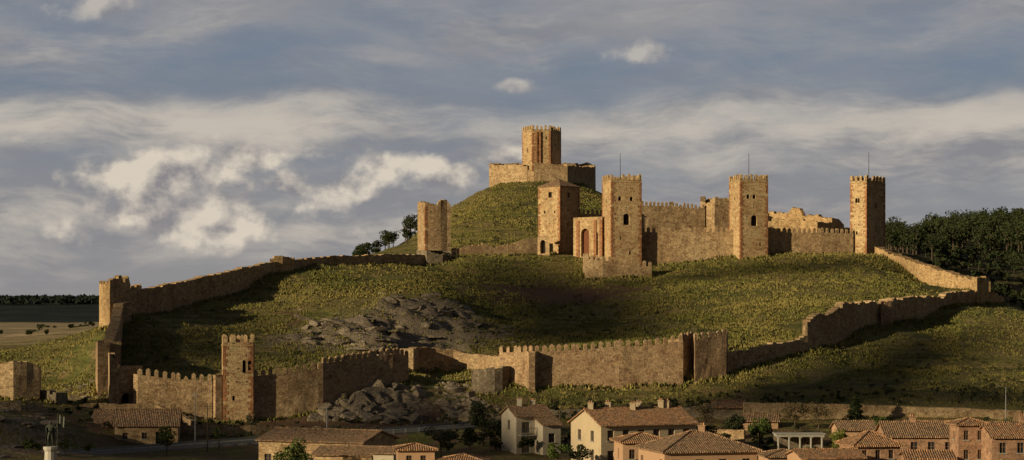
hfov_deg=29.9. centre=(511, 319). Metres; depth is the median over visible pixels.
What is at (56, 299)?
ridge forest
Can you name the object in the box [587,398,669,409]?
chimneys
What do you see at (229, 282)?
town wall
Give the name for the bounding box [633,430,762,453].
roof
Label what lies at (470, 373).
scattered rocks
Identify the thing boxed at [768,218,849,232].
ruined inner wall
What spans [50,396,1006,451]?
hedge bushes
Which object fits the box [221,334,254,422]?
gate turret
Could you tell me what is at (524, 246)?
ward wall
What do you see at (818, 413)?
tree
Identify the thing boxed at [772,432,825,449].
garden portico
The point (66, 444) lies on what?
tree
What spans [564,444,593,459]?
tree
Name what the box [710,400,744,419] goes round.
village house
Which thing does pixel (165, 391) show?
town wall
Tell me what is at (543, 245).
postern arch
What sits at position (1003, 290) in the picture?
scrub bushes
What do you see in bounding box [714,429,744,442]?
garden wall
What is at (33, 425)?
rock outcrop
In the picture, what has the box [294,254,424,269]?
town wall
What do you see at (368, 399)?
rock outcrop
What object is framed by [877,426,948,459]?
house
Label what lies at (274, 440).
house
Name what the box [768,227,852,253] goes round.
castle curtain wall
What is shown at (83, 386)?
rock outcrop
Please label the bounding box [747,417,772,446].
tree
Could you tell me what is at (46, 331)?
distant trees
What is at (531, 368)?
wall buttress
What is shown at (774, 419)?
village house
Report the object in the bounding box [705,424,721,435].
tree
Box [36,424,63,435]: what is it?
terrace wall
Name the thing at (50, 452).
bronze statue
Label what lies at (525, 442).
tree
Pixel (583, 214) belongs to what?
castle inner wall
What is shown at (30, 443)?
tree
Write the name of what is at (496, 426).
tree
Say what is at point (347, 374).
town wall
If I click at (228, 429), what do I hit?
road
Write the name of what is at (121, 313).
town wall
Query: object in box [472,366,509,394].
round bastion
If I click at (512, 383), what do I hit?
wall rubble
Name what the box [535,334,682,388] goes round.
town wall
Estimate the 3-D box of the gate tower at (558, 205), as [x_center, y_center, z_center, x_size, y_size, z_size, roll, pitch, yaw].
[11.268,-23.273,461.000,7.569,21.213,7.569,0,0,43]
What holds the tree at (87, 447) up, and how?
on the ground at (16, 320)
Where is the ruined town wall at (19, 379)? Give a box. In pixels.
[0,361,40,400]
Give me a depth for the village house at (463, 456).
213.39 m
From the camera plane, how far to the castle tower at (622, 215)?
443.11 m
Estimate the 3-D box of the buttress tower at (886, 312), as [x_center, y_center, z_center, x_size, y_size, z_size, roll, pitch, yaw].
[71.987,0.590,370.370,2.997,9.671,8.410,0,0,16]
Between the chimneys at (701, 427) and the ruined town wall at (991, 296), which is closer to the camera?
the chimneys at (701, 427)
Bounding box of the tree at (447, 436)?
[422,426,458,456]
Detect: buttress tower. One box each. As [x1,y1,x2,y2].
[95,340,109,395]
[108,352,119,403]
[878,298,892,325]
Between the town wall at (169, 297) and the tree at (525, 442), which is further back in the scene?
the town wall at (169, 297)
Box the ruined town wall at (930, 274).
[875,247,990,290]
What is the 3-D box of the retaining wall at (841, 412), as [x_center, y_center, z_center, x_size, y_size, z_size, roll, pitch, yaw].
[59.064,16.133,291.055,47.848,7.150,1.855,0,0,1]
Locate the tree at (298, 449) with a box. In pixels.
[273,438,312,459]
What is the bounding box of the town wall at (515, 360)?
[499,345,532,386]
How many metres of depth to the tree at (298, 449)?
221.06 m
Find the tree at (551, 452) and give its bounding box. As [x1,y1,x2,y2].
[546,443,573,459]
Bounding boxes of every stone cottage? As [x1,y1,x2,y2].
[91,409,114,427]
[112,408,182,443]
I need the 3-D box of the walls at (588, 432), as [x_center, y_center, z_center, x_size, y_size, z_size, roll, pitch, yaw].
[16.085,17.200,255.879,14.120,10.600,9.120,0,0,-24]
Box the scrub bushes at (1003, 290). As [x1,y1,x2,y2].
[926,242,1023,308]
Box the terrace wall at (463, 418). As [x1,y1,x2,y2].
[459,412,501,423]
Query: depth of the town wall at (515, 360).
326.22 m
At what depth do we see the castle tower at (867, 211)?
452.00 m
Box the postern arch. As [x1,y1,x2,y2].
[538,236,548,255]
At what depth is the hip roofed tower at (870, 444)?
219.78 m
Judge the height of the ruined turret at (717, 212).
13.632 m
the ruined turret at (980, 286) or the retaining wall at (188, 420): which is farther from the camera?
the ruined turret at (980, 286)
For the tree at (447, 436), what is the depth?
262.58 m
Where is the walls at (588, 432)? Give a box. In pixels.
[571,411,694,459]
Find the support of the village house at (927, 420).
on the ground at (16, 320)
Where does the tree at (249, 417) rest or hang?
on the ground at (16, 320)
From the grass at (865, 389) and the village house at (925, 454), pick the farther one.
the grass at (865, 389)
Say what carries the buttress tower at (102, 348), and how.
on the ground at (16, 320)
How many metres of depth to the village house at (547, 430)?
262.73 m
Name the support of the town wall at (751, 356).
on the ground at (16, 320)
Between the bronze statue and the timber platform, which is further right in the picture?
the timber platform
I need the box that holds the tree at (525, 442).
[517,437,534,454]
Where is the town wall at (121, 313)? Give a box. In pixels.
[103,301,131,365]
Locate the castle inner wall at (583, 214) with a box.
[580,209,601,216]
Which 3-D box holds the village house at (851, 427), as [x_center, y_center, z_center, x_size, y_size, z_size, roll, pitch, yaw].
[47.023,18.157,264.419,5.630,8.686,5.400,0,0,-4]
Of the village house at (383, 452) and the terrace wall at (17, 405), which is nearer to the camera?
the village house at (383, 452)
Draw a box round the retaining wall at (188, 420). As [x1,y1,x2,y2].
[62,403,197,425]
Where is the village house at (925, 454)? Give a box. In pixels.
[898,449,956,459]
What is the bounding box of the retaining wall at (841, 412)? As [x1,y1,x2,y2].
[743,402,1023,420]
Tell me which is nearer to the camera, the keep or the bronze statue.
the bronze statue
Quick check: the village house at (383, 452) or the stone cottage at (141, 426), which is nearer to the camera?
the village house at (383, 452)
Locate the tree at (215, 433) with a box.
[212,426,222,448]
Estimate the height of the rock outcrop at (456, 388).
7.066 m
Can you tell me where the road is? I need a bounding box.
[65,424,487,455]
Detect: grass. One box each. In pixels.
[0,314,161,404]
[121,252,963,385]
[451,181,601,254]
[479,288,1023,413]
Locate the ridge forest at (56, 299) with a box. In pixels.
[0,293,98,304]
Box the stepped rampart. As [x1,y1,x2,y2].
[583,253,651,278]
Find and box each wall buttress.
[212,375,222,422]
[525,351,538,393]
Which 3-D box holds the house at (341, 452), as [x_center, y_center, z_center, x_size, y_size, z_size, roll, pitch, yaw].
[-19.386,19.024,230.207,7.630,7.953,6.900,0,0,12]
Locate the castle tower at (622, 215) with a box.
[602,174,641,265]
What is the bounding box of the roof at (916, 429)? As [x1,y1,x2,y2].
[874,421,1019,437]
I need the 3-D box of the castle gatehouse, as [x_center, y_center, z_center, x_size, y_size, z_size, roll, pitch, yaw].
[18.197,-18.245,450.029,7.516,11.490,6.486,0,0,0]
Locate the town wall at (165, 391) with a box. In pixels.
[133,368,211,420]
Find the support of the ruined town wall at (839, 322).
on the ground at (16, 320)
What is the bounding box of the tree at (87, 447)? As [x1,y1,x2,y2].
[84,444,92,454]
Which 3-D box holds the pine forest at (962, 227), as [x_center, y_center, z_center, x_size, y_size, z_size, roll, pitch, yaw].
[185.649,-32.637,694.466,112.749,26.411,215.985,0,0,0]
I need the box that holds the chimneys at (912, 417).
[909,413,1023,422]
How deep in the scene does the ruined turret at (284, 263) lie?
409.62 m
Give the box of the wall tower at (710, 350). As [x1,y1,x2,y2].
[693,328,727,381]
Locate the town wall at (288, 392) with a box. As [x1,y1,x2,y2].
[254,362,322,419]
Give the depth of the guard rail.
273.84 m
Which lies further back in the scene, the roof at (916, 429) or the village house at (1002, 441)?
the roof at (916, 429)
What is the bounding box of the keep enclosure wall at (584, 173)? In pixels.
[489,162,595,189]
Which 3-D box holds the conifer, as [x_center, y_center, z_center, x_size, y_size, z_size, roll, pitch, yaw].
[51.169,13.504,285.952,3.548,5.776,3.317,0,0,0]
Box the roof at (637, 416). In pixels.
[567,406,698,426]
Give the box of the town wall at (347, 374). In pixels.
[316,347,408,402]
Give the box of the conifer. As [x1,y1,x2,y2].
[846,391,864,419]
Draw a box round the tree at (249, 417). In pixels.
[246,412,258,424]
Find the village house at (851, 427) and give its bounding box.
[829,420,875,445]
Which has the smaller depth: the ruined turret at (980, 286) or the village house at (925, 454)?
the village house at (925, 454)
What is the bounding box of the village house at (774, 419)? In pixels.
[741,414,779,430]
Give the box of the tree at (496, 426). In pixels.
[485,420,501,449]
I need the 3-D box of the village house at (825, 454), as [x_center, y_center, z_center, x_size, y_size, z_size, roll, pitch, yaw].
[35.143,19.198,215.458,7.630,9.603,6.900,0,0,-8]
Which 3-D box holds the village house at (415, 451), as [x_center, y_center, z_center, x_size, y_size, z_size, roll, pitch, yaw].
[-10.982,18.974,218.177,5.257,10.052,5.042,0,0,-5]
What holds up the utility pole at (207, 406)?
on the ground at (16, 320)
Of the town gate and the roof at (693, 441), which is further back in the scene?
the town gate
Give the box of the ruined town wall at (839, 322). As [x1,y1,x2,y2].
[802,300,880,349]
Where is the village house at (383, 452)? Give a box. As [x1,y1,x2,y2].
[370,446,395,459]
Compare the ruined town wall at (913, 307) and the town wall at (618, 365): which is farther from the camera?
the ruined town wall at (913, 307)
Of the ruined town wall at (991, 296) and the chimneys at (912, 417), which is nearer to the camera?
the chimneys at (912, 417)
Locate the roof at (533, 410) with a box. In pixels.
[498,404,554,417]
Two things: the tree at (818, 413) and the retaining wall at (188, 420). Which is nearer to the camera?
the tree at (818, 413)
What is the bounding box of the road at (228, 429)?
[181,422,298,435]
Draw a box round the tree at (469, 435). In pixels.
[461,427,484,453]
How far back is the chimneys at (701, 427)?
219.82 m
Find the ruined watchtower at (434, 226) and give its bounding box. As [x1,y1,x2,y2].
[418,199,450,250]
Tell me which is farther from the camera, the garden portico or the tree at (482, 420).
the tree at (482, 420)
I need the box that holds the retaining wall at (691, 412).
[550,403,716,418]
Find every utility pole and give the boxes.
[191,392,198,443]
[203,403,211,451]
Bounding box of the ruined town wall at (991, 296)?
[985,291,1004,303]
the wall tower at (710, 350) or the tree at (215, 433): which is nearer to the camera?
the tree at (215, 433)
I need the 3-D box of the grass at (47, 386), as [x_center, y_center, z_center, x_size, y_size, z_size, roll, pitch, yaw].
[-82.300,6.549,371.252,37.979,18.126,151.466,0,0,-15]
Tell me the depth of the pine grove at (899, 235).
519.22 m
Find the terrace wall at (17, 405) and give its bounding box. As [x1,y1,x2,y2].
[0,400,65,412]
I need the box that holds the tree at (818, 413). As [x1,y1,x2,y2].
[802,401,836,431]
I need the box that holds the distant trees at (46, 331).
[0,321,94,335]
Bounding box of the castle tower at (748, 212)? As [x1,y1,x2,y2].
[729,174,767,259]
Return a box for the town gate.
[119,366,142,404]
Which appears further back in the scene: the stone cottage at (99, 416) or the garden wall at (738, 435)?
the stone cottage at (99, 416)
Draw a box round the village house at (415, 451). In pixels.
[392,442,438,459]
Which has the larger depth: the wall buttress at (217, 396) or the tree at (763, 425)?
the wall buttress at (217, 396)
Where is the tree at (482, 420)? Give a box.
[468,400,496,442]
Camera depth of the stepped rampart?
435.76 m
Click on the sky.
(151, 143)
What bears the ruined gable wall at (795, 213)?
on the ground at (16, 320)
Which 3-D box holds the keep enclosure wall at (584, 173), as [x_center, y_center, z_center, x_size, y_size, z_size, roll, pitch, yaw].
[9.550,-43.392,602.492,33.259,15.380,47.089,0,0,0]
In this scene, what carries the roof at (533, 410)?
on the walls at (512, 425)
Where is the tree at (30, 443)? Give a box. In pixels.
[21,439,41,454]
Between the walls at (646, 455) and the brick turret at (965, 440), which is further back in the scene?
the brick turret at (965, 440)
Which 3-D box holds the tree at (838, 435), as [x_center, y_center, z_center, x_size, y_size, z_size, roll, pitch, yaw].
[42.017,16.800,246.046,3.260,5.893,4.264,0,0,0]
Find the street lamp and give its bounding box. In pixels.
[1001,386,1005,417]
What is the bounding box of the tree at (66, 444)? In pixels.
[58,439,69,452]
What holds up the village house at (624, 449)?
on the ground at (16, 320)
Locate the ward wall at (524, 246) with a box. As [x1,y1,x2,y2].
[452,238,537,255]
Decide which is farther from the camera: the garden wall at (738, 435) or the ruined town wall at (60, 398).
the ruined town wall at (60, 398)
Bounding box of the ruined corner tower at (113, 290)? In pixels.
[99,275,141,326]
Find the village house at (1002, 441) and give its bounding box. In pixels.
[979,423,1023,459]
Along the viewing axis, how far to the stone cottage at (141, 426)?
283.86 m
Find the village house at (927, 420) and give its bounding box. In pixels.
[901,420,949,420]
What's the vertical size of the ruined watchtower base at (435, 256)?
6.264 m
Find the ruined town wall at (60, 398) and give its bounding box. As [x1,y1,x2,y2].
[40,390,67,404]
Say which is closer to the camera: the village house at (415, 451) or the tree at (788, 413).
the village house at (415, 451)
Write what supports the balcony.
attached to the walls at (512, 425)
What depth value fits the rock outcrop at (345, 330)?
358.48 m
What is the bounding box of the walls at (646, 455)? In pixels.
[638,449,756,459]
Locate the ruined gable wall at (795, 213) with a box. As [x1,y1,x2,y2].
[768,207,843,226]
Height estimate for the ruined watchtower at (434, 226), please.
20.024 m
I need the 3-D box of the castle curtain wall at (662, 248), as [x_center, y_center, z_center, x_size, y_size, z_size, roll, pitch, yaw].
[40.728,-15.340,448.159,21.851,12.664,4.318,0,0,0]
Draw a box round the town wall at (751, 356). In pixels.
[727,335,807,372]
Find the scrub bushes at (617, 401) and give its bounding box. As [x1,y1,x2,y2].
[18,197,1023,428]
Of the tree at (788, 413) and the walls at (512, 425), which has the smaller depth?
the walls at (512, 425)
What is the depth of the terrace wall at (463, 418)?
304.03 m
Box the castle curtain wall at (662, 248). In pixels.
[642,227,732,265]
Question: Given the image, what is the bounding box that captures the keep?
[522,125,560,170]
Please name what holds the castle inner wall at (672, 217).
on the ground at (16, 320)
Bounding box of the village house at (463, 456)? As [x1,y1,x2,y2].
[437,453,491,459]
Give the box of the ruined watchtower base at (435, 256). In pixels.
[417,250,452,264]
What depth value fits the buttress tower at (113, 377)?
308.54 m
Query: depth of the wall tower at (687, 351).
331.66 m
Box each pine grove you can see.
[352,210,417,255]
[885,216,949,259]
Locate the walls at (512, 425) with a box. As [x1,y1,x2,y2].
[502,408,534,453]
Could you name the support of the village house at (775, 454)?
on the ground at (16, 320)
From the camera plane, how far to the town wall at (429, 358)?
346.02 m
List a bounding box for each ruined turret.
[270,255,294,272]
[700,196,728,231]
[972,276,988,303]
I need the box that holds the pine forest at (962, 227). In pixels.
[920,206,1023,252]
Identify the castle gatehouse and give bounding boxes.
[573,217,603,259]
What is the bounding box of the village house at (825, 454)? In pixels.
[784,448,867,459]
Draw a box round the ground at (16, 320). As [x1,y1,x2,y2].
[0,182,1023,459]
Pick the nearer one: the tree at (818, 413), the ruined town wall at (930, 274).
the tree at (818, 413)
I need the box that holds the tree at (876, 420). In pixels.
[873,416,888,425]
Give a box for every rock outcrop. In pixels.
[0,408,107,458]
[50,379,102,403]
[292,289,519,371]
[307,379,425,424]
[433,381,507,421]
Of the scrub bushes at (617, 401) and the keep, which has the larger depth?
the keep
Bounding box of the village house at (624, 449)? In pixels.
[609,431,662,459]
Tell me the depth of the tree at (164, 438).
265.64 m
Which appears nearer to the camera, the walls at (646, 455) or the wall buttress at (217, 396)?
the walls at (646, 455)
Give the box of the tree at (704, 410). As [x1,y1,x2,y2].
[693,403,714,424]
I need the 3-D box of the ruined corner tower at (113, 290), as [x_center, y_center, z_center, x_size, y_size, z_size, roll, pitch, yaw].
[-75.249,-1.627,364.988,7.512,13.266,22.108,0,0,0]
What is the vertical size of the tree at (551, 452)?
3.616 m
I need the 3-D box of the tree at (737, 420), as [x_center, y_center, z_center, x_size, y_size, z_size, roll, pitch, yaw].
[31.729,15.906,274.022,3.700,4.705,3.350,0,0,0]
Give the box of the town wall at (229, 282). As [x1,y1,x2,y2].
[195,262,277,298]
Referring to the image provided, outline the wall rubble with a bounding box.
[5,182,1008,422]
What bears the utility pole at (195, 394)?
on the ground at (16, 320)
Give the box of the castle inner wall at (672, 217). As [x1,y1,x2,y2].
[642,201,704,231]
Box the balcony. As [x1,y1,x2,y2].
[518,428,537,435]
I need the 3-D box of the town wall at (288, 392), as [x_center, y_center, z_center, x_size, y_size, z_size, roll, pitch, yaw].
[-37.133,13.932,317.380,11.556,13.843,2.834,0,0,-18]
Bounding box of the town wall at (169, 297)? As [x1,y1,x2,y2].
[124,276,208,314]
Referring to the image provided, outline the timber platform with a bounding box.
[443,246,456,258]
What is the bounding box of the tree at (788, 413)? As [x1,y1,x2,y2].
[779,402,810,426]
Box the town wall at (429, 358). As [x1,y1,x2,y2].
[401,347,498,371]
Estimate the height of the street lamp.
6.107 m
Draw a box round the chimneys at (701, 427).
[697,423,705,431]
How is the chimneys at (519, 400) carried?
on the roof at (533, 410)
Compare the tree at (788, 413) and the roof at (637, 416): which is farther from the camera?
the tree at (788, 413)
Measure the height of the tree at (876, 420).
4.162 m
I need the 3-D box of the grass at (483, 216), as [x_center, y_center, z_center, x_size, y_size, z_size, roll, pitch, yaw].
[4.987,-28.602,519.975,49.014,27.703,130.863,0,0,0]
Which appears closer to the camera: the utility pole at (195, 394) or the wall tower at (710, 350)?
the utility pole at (195, 394)
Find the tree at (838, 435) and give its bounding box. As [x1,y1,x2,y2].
[829,428,847,447]
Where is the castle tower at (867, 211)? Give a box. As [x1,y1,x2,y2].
[850,174,884,253]
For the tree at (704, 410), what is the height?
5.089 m
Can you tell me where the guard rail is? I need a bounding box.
[57,420,495,454]
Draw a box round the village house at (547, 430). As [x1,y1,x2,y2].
[533,416,563,454]
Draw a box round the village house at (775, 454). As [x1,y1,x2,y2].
[757,448,789,459]
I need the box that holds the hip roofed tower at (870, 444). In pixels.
[834,429,905,459]
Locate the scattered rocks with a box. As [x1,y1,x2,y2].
[218,255,886,428]
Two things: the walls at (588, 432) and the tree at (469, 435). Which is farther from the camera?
the tree at (469, 435)
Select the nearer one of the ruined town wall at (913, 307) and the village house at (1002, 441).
the village house at (1002, 441)
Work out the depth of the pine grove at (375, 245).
527.81 m
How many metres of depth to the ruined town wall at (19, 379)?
299.75 m
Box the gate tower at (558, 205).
[537,179,580,253]
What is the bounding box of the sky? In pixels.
[0,0,1023,295]
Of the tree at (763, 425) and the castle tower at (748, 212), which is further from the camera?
the castle tower at (748, 212)
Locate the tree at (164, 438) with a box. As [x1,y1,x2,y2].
[156,426,176,454]
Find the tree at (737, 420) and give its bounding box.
[722,415,745,429]
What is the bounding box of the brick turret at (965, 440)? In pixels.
[944,417,989,459]
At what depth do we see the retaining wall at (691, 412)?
292.05 m
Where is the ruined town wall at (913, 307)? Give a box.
[879,290,974,320]
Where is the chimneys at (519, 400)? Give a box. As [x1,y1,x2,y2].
[516,397,535,405]
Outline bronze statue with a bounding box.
[43,414,64,459]

